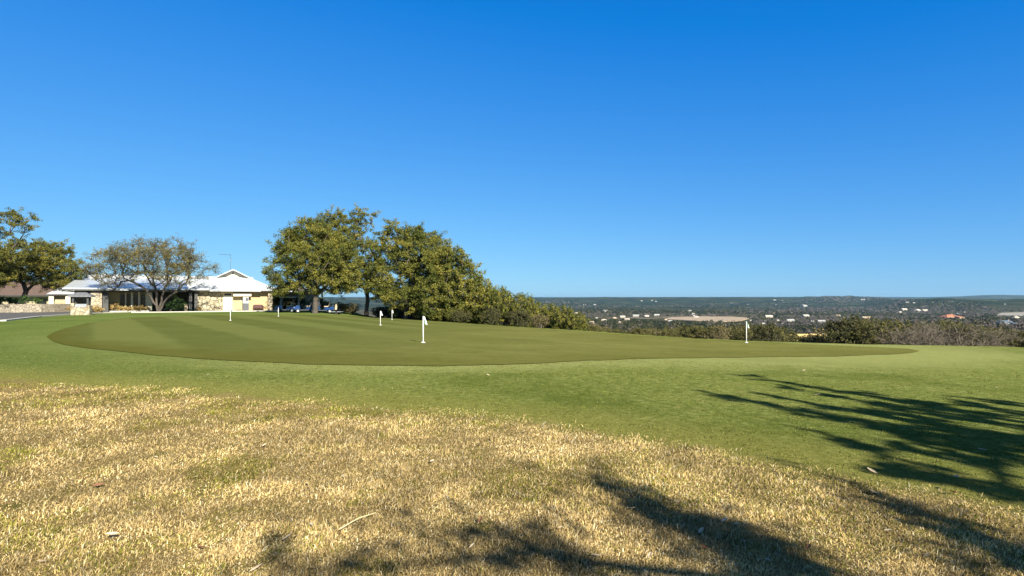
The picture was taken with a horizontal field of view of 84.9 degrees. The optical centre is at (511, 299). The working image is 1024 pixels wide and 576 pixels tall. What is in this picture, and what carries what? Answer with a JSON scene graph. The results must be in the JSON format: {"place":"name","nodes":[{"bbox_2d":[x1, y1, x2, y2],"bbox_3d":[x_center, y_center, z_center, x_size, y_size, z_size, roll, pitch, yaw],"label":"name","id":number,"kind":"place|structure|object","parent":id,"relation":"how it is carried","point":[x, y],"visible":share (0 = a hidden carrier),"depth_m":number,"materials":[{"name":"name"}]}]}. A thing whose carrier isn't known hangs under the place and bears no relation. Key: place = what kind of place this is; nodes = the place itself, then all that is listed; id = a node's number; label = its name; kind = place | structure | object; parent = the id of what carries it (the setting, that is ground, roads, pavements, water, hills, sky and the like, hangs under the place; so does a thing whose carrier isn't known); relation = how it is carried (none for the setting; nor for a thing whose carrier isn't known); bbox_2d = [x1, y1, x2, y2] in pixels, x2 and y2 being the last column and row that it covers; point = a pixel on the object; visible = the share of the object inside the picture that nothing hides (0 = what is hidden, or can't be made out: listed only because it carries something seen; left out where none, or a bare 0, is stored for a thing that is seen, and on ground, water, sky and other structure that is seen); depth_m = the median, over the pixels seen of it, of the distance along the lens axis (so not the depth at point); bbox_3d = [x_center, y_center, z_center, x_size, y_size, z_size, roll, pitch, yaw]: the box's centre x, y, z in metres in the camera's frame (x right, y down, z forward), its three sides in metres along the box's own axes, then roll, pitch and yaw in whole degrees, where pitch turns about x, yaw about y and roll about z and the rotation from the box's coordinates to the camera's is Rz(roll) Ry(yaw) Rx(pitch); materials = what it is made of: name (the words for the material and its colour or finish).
{"place":"outdoors","nodes":[
{"label":"outdoors","id":0,"kind":"place"},
{"bbox_2d":[0,312,95,319],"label":"road","id":1,"kind":"structure","parent":0,"point":[3,316],"depth_m":57.47,"materials":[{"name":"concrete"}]},
{"bbox_2d":[0,304,69,312],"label":"stone wall","id":2,"kind":"structure","parent":1,"relation":"on","point":[9,308],"depth_m":66.91,"materials":[{"name":"stone"}]},
{"bbox_2d":[18,295,30,303],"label":"planter shrub","id":3,"kind":"object","parent":2,"relation":"on","point":[25,299],"visible":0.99,"depth_m":67.67,"materials":[{"name":"green plant"}]},
{"bbox_2d":[31,297,43,303],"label":"planter shrub","id":4,"kind":"object","parent":2,"relation":"on","point":[38,300],"visible":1,"depth_m":68.39,"materials":[{"name":"green plant"}]},
{"bbox_2d":[0,237,87,303],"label":"live oak","id":5,"kind":"object","parent":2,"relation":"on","point":[38,260],"visible":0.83,"depth_m":72.75,"materials":[{"name":"green plant"}]},
{"bbox_2d":[0,312,125,320],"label":"kerb","id":6,"kind":"structure","parent":1,"relation":"on","point":[50,315],"depth_m":50.19,"materials":[{"name":"concrete"}]},
{"bbox_2d":[131,310,275,312],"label":"path","id":7,"kind":"structure","parent":0,"point":[208,311],"depth_m":70.62,"materials":[{"name":"concrete"}]},
{"bbox_2d":[242,297,248,310],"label":"vending machine","id":8,"kind":"object","parent":7,"relation":"on","point":[245,303],"visible":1,"depth_m":75.63,"materials":[{"name":"grey metal"}]},
{"bbox_2d":[0,295,1023,575],"bbox_3d":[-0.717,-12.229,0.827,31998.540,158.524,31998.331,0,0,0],"label":"ground","id":9,"kind":"structure","parent":0,"point":[22,337],"depth_m":7.43,"materials":[{"name":"green plant"}]},
{"bbox_2d":[0,207,42,291],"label":"live oak","id":10,"kind":"object","parent":9,"relation":"on","point":[5,271],"visible":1,"depth_m":64.26,"materials":[{"name":"green plant"}]},
{"bbox_2d":[0,282,68,303],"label":"shingled building","id":11,"kind":"structure","parent":9,"relation":"on","point":[13,293],"depth_m":98.00,"materials":[{"name":"brown paint"}]},
{"bbox_2d":[67,292,95,314],"bbox_3d":[-43.809,0.600,57.000,2.000,2.600,1.240,0,0,-20],"label":"notice kiosk","id":12,"kind":"object","parent":9,"relation":"on","point":[79,309],"visible":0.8,"depth_m":56.68,"materials":[{"name":"stone"}]},
{"bbox_2d":[109,310,151,311],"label":"planting bed","id":13,"kind":"object","parent":9,"relation":"on","point":[133,311],"visible":0.43,"depth_m":70.31,"materials":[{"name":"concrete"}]},
{"bbox_2d":[109,302,119,310],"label":"ornamental grass","id":14,"kind":"object","parent":13,"relation":"on","point":[113,307],"depth_m":69.55,"materials":[{"name":"beige plant"}]},
{"bbox_2d":[137,304,148,310],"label":"ornamental grass","id":15,"kind":"object","parent":13,"relation":"on","point":[141,307],"depth_m":71.04,"materials":[{"name":"beige plant"}]},
{"bbox_2d":[78,234,222,311],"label":"sparse oak","id":16,"kind":"object","parent":9,"relation":"on","point":[118,253],"visible":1,"depth_m":66.33,"materials":[{"name":"green plant"}]},
{"bbox_2d":[164,301,175,310],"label":"garden shrub","id":17,"kind":"object","parent":9,"relation":"on","point":[171,307],"visible":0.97,"depth_m":70.79,"materials":[{"name":"green plant"}]},
{"bbox_2d":[172,295,187,310],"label":"garden shrub","id":18,"kind":"object","parent":9,"relation":"on","point":[179,306],"visible":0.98,"depth_m":71.25,"materials":[{"name":"green plant"}]},
{"bbox_2d":[45,269,323,311],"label":"clubhouse","id":19,"kind":"structure","parent":9,"relation":"on","point":[227,291],"depth_m":74.31,"materials":[{"name":"beige paint"}]},
{"bbox_2d":[120,294,124,306],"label":"window","id":20,"kind":"structure","parent":19,"relation":"in","point":[122,298],"depth_m":70.92,"materials":[{"name":"black glass"}]},
{"bbox_2d":[126,294,130,306],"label":"window","id":21,"kind":"structure","parent":19,"relation":"in","point":[128,298],"depth_m":71.28,"materials":[{"name":"black glass"}]},
{"bbox_2d":[133,295,137,306],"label":"window","id":22,"kind":"structure","parent":19,"relation":"in","point":[135,298],"depth_m":71.68,"materials":[{"name":"black glass"}]},
{"bbox_2d":[140,295,145,306],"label":"window","id":23,"kind":"structure","parent":19,"relation":"in","point":[142,298],"depth_m":72.13,"materials":[{"name":"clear glass"}]},
{"bbox_2d":[224,296,230,310],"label":"door","id":24,"kind":"structure","parent":19,"relation":"in","point":[227,299],"depth_m":75.17,"materials":[{"name":"white paint"}]},
{"bbox_2d":[275,297,295,311],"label":"golf cart","id":25,"kind":"object","parent":9,"relation":"on","point":[291,309],"visible":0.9,"depth_m":67.17,"materials":[{"name":"blue paint"}]},
{"bbox_2d":[274,296,297,307],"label":"scrub oak","id":26,"kind":"object","parent":9,"relation":"on","point":[289,300],"visible":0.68,"depth_m":81.37,"materials":[{"name":"green plant"}]},
{"bbox_2d":[296,297,306,309],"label":"scrub oak","id":27,"kind":"object","parent":9,"relation":"on","point":[302,301],"visible":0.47,"depth_m":83.42,"materials":[{"name":"green plant"}]},
{"bbox_2d":[294,299,312,312],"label":"golf cart","id":28,"kind":"object","parent":9,"relation":"on","point":[297,308],"visible":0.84,"depth_m":66.18,"materials":[{"name":"blue paint"}]},
{"bbox_2d":[260,214,371,312],"bbox_3d":[-22.800,-3.984,65.109,12.403,11.759,8.754,0,0,20],"label":"live oak","id":29,"kind":"object","parent":9,"relation":"on","point":[299,245],"visible":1,"depth_m":63.77,"materials":[{"name":"green plant"}]},
{"bbox_2d":[307,297,324,309],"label":"scrub oak","id":30,"kind":"object","parent":9,"relation":"on","point":[321,301],"visible":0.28,"depth_m":79.95,"materials":[{"name":"green plant"}]},
{"bbox_2d":[318,297,334,312],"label":"golf cart","id":31,"kind":"object","parent":9,"relation":"on","point":[328,308],"visible":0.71,"depth_m":65.83,"materials":[{"name":"blue paint"}]},
{"bbox_2d":[333,302,348,311],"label":"scrub oak","id":32,"kind":"object","parent":9,"relation":"on","point":[340,307],"visible":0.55,"depth_m":69.27,"materials":[{"name":"green plant"}]},
{"bbox_2d":[341,302,360,314],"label":"scrub oak","id":33,"kind":"object","parent":9,"relation":"on","point":[352,309],"visible":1,"depth_m":68.46,"materials":[{"name":"green plant"}]},
{"bbox_2d":[316,202,391,316],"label":"live oak","id":34,"kind":"object","parent":9,"relation":"on","point":[355,226],"visible":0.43,"depth_m":68.30,"materials":[{"name":"green plant"}]},
{"bbox_2d":[339,512,375,529],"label":"dry stem","id":35,"kind":"object","parent":9,"relation":"on","point":[354,520],"visible":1,"depth_m":3.87,"materials":[{"name":"plant"}]},
{"bbox_2d":[370,307,381,316],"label":"scrub oak","id":36,"kind":"object","parent":9,"relation":"on","point":[374,313],"visible":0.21,"depth_m":75.32,"materials":[{"name":"green plant"}]},
{"bbox_2d":[373,306,401,318],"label":"scrub oak","id":37,"kind":"object","parent":9,"relation":"on","point":[384,311],"visible":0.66,"depth_m":71.66,"materials":[{"name":"green plant"}]},
{"bbox_2d":[357,218,455,318],"bbox_3d":[-11.871,-3.446,64.174,11.812,11.984,7.533,0,0,0],"label":"live oak","id":38,"kind":"object","parent":9,"relation":"on","point":[407,266],"visible":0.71,"depth_m":62.90,"materials":[{"name":"green plant"}]},
{"bbox_2d":[411,308,427,319],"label":"scrub oak","id":39,"kind":"object","parent":9,"relation":"on","point":[414,315],"visible":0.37,"depth_m":62.88,"materials":[{"name":"green plant"}]},
{"bbox_2d":[443,309,460,321],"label":"scrub oak","id":40,"kind":"object","parent":9,"relation":"on","point":[448,315],"visible":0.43,"depth_m":58.14,"materials":[{"name":"green plant"}]},
{"bbox_2d":[405,235,502,321],"bbox_3d":[-6.142,-2.003,59.831,10.650,9.954,6.262,0,0,0],"label":"live oak","id":41,"kind":"object","parent":9,"relation":"on","point":[439,286],"visible":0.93,"depth_m":58.90,"materials":[{"name":"green plant"}]},
{"bbox_2d":[450,309,473,322],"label":"scrub oak","id":42,"kind":"object","parent":9,"relation":"on","point":[467,316],"visible":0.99,"depth_m":56.54,"materials":[{"name":"green plant"}]},
{"bbox_2d":[460,306,480,323],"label":"scrub oak","id":43,"kind":"object","parent":9,"relation":"on","point":[474,321],"visible":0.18,"depth_m":59.94,"materials":[{"name":"green plant"}]},
{"bbox_2d":[463,281,498,323],"bbox_3d":[-3.050,1.453,59.890,5.142,6.789,4.011,0,0,-41],"label":"scrub oak","id":44,"kind":"object","parent":9,"relation":"on","point":[474,308],"visible":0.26,"depth_m":58.74,"materials":[{"name":"green plant"}]},
{"bbox_2d":[47,314,917,365],"bbox_3d":[-10.847,1.934,37.073,30.699,0.700,55.961,0,0,-40],"label":"putting green","id":45,"kind":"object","parent":9,"relation":"on","point":[330,339],"visible":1,"depth_m":23.36,"materials":[{"name":"green plant"}]},
{"bbox_2d":[421,316,426,342],"bbox_3d":[-3.382,1.206,21.520,0.232,1.117,0.169,0,0,-27],"label":"practice flag","id":46,"kind":"object","parent":45,"relation":"on","point":[424,321],"visible":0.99,"depth_m":21.49,"materials":[{"name":"white fabric"}]},
{"bbox_2d":[479,307,502,324],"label":"scrub oak","id":47,"kind":"object","parent":9,"relation":"on","point":[490,318],"visible":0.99,"depth_m":53.81,"materials":[{"name":"green plant"}]},
{"bbox_2d":[477,285,512,325],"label":"scrub oak","id":48,"kind":"object","parent":9,"relation":"on","point":[490,294],"visible":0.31,"depth_m":57.67,"materials":[{"name":"green plant"}]},
{"bbox_2d":[488,289,527,324],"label":"scrub oak","id":49,"kind":"object","parent":9,"relation":"on","point":[504,304],"visible":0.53,"depth_m":56.56,"materials":[{"name":"green plant"}]},
{"bbox_2d":[504,309,531,326],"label":"scrub oak","id":50,"kind":"object","parent":9,"relation":"on","point":[518,318],"visible":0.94,"depth_m":50.94,"materials":[{"name":"green plant"}]},
{"bbox_2d":[509,293,541,327],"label":"scrub oak","id":51,"kind":"object","parent":9,"relation":"on","point":[528,302],"visible":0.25,"depth_m":54.67,"materials":[{"name":"green plant"}]},
{"bbox_2d":[525,301,551,327],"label":"scrub oak","id":52,"kind":"object","parent":9,"relation":"on","point":[535,308],"visible":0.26,"depth_m":52.55,"materials":[{"name":"green plant"}]},
{"bbox_2d":[530,312,549,327],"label":"scrub oak","id":53,"kind":"object","parent":9,"relation":"on","point":[539,322],"visible":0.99,"depth_m":47.49,"materials":[{"name":"green plant"}]},
{"bbox_2d":[538,303,560,328],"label":"scrub oak","id":54,"kind":"object","parent":9,"relation":"on","point":[552,307],"visible":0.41,"depth_m":51.55,"materials":[{"name":"green plant"}]},
{"bbox_2d":[550,304,575,328],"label":"scrub oak","id":55,"kind":"object","parent":9,"relation":"on","point":[562,320],"visible":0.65,"depth_m":49.65,"materials":[{"name":"green plant"}]},
{"bbox_2d":[565,311,590,330],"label":"scrub oak","id":56,"kind":"object","parent":9,"relation":"on","point":[573,324],"visible":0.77,"depth_m":47.65,"materials":[{"name":"green plant"}]},
{"bbox_2d":[587,324,602,331],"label":"scrub oak","id":57,"kind":"object","parent":9,"relation":"on","point":[593,328],"visible":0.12,"depth_m":52.13,"materials":[{"name":"green plant"}]},
{"bbox_2d":[611,328,625,333],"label":"scrub oak","id":58,"kind":"object","parent":9,"relation":"on","point":[617,331],"visible":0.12,"depth_m":48.54,"materials":[{"name":"green plant"}]},
{"bbox_2d":[629,326,645,334],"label":"scrub oak","id":59,"kind":"object","parent":9,"relation":"on","point":[638,330],"visible":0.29,"depth_m":46.91,"materials":[{"name":"green plant"}]},
{"bbox_2d":[641,328,656,335],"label":"scrub oak","id":60,"kind":"object","parent":9,"relation":"on","point":[648,332],"visible":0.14,"depth_m":48.20,"materials":[{"name":"green plant"}]},
{"bbox_2d":[660,327,680,336],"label":"scrub oak","id":61,"kind":"object","parent":9,"relation":"on","point":[668,334],"visible":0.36,"depth_m":44.80,"materials":[{"name":"green plant"}]},
{"bbox_2d":[674,322,723,339],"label":"scrub oak","id":62,"kind":"object","parent":9,"relation":"on","point":[695,329],"visible":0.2,"depth_m":46.26,"materials":[{"name":"green plant"}]},
{"bbox_2d":[688,327,711,338],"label":"scrub oak","id":63,"kind":"object","parent":9,"relation":"on","point":[703,332],"visible":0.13,"depth_m":44.58,"materials":[{"name":"green plant"}]},
{"bbox_2d":[701,324,733,339],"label":"scrub oak","id":64,"kind":"object","parent":9,"relation":"on","point":[717,333],"visible":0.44,"depth_m":42.23,"materials":[{"name":"green plant"}]},
{"bbox_2d":[723,328,747,340],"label":"scrub oak","id":65,"kind":"object","parent":9,"relation":"on","point":[729,336],"visible":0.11,"depth_m":44.65,"materials":[{"name":"green plant"}]},
{"bbox_2d":[727,323,757,335],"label":"scrub oak","id":66,"kind":"object","parent":9,"relation":"on","point":[732,328],"visible":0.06,"depth_m":48.36,"materials":[{"name":"green plant"}]},
{"bbox_2d":[729,328,756,340],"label":"scrub oak","id":67,"kind":"object","parent":9,"relation":"on","point":[739,334],"visible":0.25,"depth_m":43.93,"materials":[{"name":"green plant"}]},
{"bbox_2d":[485,295,1023,333],"bbox_3d":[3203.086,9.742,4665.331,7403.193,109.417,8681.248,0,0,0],"label":"valley woodland","id":68,"kind":"object","parent":9,"relation":"on","point":[806,327],"visible":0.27,"depth_m":2143.99,"materials":[{"name":"green plant"}]},
{"bbox_2d":[748,319,786,341],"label":"scrub oak","id":69,"kind":"object","parent":9,"relation":"on","point":[774,333],"visible":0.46,"depth_m":40.37,"materials":[{"name":"green plant"}]},
{"bbox_2d":[749,321,799,339],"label":"scrub oak","id":70,"kind":"object","parent":9,"relation":"on","point":[783,329],"visible":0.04,"depth_m":90.65,"materials":[{"name":"green plant"}]},
{"bbox_2d":[782,335,806,342],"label":"scrub oak","id":71,"kind":"object","parent":9,"relation":"on","point":[794,340],"visible":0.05,"depth_m":44.56,"materials":[{"name":"green plant"}]},
{"bbox_2d":[783,331,814,342],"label":"scrub oak","id":72,"kind":"object","parent":9,"relation":"on","point":[795,338],"visible":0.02,"depth_m":47.08,"materials":[{"name":"green plant"}]},
{"bbox_2d":[802,334,824,342],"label":"scrub oak","id":73,"kind":"object","parent":9,"relation":"on","point":[815,340],"visible":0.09,"depth_m":44.08,"materials":[{"name":"green plant"}]},
{"bbox_2d":[800,319,878,341],"bbox_3d":[28.212,4.550,46.987,7.278,6.045,5.579,0,0,25],"label":"scrub oak","id":74,"kind":"object","parent":9,"relation":"on","point":[819,330],"visible":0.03,"depth_m":47.15,"materials":[{"name":"green plant"}]},
{"bbox_2d":[819,310,878,343],"bbox_3d":[25.247,3.585,41.637,4.468,5.618,4.824,0,0,23],"label":"scrub oak","id":75,"kind":"object","parent":9,"relation":"on","point":[839,326],"visible":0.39,"depth_m":41.59,"materials":[{"name":"green plant"}]},
{"bbox_2d":[834,316,889,342],"bbox_3d":[27.826,4.219,44.327,4.875,5.847,4.598,0,0,38],"label":"scrub oak","id":76,"kind":"object","parent":9,"relation":"on","point":[868,319],"visible":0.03,"depth_m":44.08,"materials":[{"name":"green plant"}]},
{"bbox_2d":[838,319,897,344],"bbox_3d":[25.657,3.684,40.647,3.825,4.559,4.960,0,0,34],"label":"scrub oak","id":77,"kind":"object","parent":9,"relation":"on","point":[867,331],"visible":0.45,"depth_m":39.92,"materials":[{"name":"green plant"}]},
{"bbox_2d":[865,318,905,341],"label":"scrub oak","id":78,"kind":"object","parent":9,"relation":"on","point":[885,323],"visible":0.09,"depth_m":42.59,"materials":[{"name":"green plant"}]},
{"bbox_2d":[870,320,942,344],"bbox_3d":[26.629,3.008,38.370,3.297,3.332,4.323,0,0,6],"label":"bare shrub","id":79,"kind":"object","parent":9,"relation":"on","point":[907,333],"visible":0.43,"depth_m":37.61,"materials":[{"name":"brown plant"}]},
{"bbox_2d":[873,325,943,344],"bbox_3d":[26.841,3.038,37.682,2.935,2.912,3.849,0,0,-32],"label":"bare shrub","id":80,"kind":"object","parent":9,"relation":"on","point":[897,342],"visible":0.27,"depth_m":37.75,"materials":[{"name":"brown plant"}]},
{"bbox_2d":[891,318,926,331],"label":"scrub oak","id":81,"kind":"object","parent":9,"relation":"on","point":[898,322],"visible":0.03,"depth_m":51.94,"materials":[{"name":"green plant"}]},
{"bbox_2d":[885,326,950,344],"bbox_3d":[28.862,3.333,39.746,2.862,3.171,3.753,0,0,-35],"label":"bare shrub","id":82,"kind":"object","parent":9,"relation":"on","point":[918,336],"visible":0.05,"depth_m":39.70,"materials":[{"name":"brown plant"}]},
{"bbox_2d":[891,318,949,344],"bbox_3d":[29.323,3.291,40.310,3.261,4.039,3.576,0,0,21],"label":"bare shrub","id":83,"kind":"object","parent":9,"relation":"on","point":[924,329],"visible":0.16,"depth_m":40.45,"materials":[{"name":"grey plant"}]},
{"bbox_2d":[900,322,941,344],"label":"bare shrub","id":84,"kind":"object","parent":9,"relation":"on","point":[931,341],"visible":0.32,"depth_m":37.16,"materials":[{"name":"brown plant"}]},
{"bbox_2d":[916,320,943,334],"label":"scrub oak","id":85,"kind":"object","parent":9,"relation":"on","point":[941,325],"visible":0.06,"depth_m":45.09,"materials":[{"name":"green plant"}]},
{"bbox_2d":[905,320,959,344],"bbox_3d":[30.440,3.308,41.264,4.551,3.907,3.470,0,0,24],"label":"bare shrub","id":86,"kind":"object","parent":9,"relation":"on","point":[945,331],"visible":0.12,"depth_m":40.71,"materials":[{"name":"brown plant"}]},
{"bbox_2d":[935,320,961,327],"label":"scrub oak","id":87,"kind":"object","parent":9,"relation":"on","point":[948,324],"visible":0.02,"depth_m":58.06,"materials":[{"name":"green plant"}]},
{"bbox_2d":[938,314,962,318],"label":"house","id":88,"kind":"structure","parent":9,"relation":"on","point":[950,315],"depth_m":1438.81,"materials":[{"name":"orange tile"}]},
{"bbox_2d":[936,323,965,345],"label":"scrub oak","id":89,"kind":"object","parent":9,"relation":"on","point":[947,333],"visible":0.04,"depth_m":42.80,"materials":[{"name":"green plant"}]},
{"bbox_2d":[926,320,996,345],"bbox_3d":[30.664,3.050,38.183,4.613,3.267,3.518,0,0,27],"label":"bare shrub","id":90,"kind":"object","parent":9,"relation":"on","point":[963,341],"visible":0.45,"depth_m":38.35,"materials":[{"name":"brown plant"}]},
{"bbox_2d":[939,319,986,345],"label":"scrub oak","id":91,"kind":"object","parent":9,"relation":"on","point":[964,330],"visible":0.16,"depth_m":41.60,"materials":[{"name":"green plant"}]},
{"bbox_2d":[939,323,1004,345],"bbox_3d":[34.402,3.598,41.749,3.576,4.002,3.921,0,0,-12],"label":"bare shrub","id":92,"kind":"object","parent":9,"relation":"on","point":[990,339],"visible":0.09,"depth_m":41.51,"materials":[{"name":"brown plant"}]},
{"bbox_2d":[948,332,1014,346],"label":"scrub oak","id":93,"kind":"object","parent":9,"relation":"on","point":[1002,343],"visible":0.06,"depth_m":41.60,"materials":[{"name":"green plant"}]},
{"bbox_2d":[962,323,1014,346],"bbox_3d":[34.222,3.706,40.072,3.362,3.993,4.191,0,0,16],"label":"bare shrub","id":94,"kind":"object","parent":9,"relation":"on","point":[996,339],"visible":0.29,"depth_m":40.10,"materials":[{"name":"brown plant"}]},
{"bbox_2d":[955,324,1023,346],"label":"bare shrub","id":95,"kind":"object","parent":9,"relation":"on","point":[1015,336],"visible":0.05,"depth_m":42.92,"materials":[{"name":"brown plant"}]},
{"bbox_2d":[980,328,1009,343],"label":"scrub oak","id":96,"kind":"object","parent":9,"relation":"on","point":[997,335],"visible":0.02,"depth_m":43.04,"materials":[{"name":"green plant"}]},
{"bbox_2d":[993,320,1017,326],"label":"house","id":97,"kind":"structure","parent":9,"relation":"on","point":[1006,321],"depth_m":698.75,"materials":[{"name":"white"}]},
{"bbox_2d":[1000,324,1023,341],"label":"scrub oak","id":98,"kind":"object","parent":9,"relation":"on","point":[1012,333],"visible":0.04,"depth_m":49.79,"materials":[{"name":"green plant"}]},
{"bbox_2d":[1007,333,1023,346],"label":"scrub oak","id":99,"kind":"object","parent":9,"relation":"on","point":[1017,344],"visible":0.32,"depth_m":43.09,"materials":[{"name":"green plant"}]},
{"bbox_2d":[0,380,1023,575],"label":"dormant grass","id":100,"kind":"structure","parent":0,"point":[556,520],"depth_m":4.29,"materials":[{"name":"beige plant"}]},
{"bbox_2d":[0,0,1023,296],"label":"sky","id":101,"kind":"structure","parent":0,"point":[570,148],"materials":[{"name":"blue"}]},
{"bbox_2d":[666,316,748,321],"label":"field","id":102,"kind":"structure","parent":0,"point":[716,318],"depth_m":1660.53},
{"bbox_2d":[997,312,1023,316],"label":"field","id":103,"kind":"structure","parent":0,"point":[1014,314],"depth_m":1870.66,"materials":[{"name":"white"}]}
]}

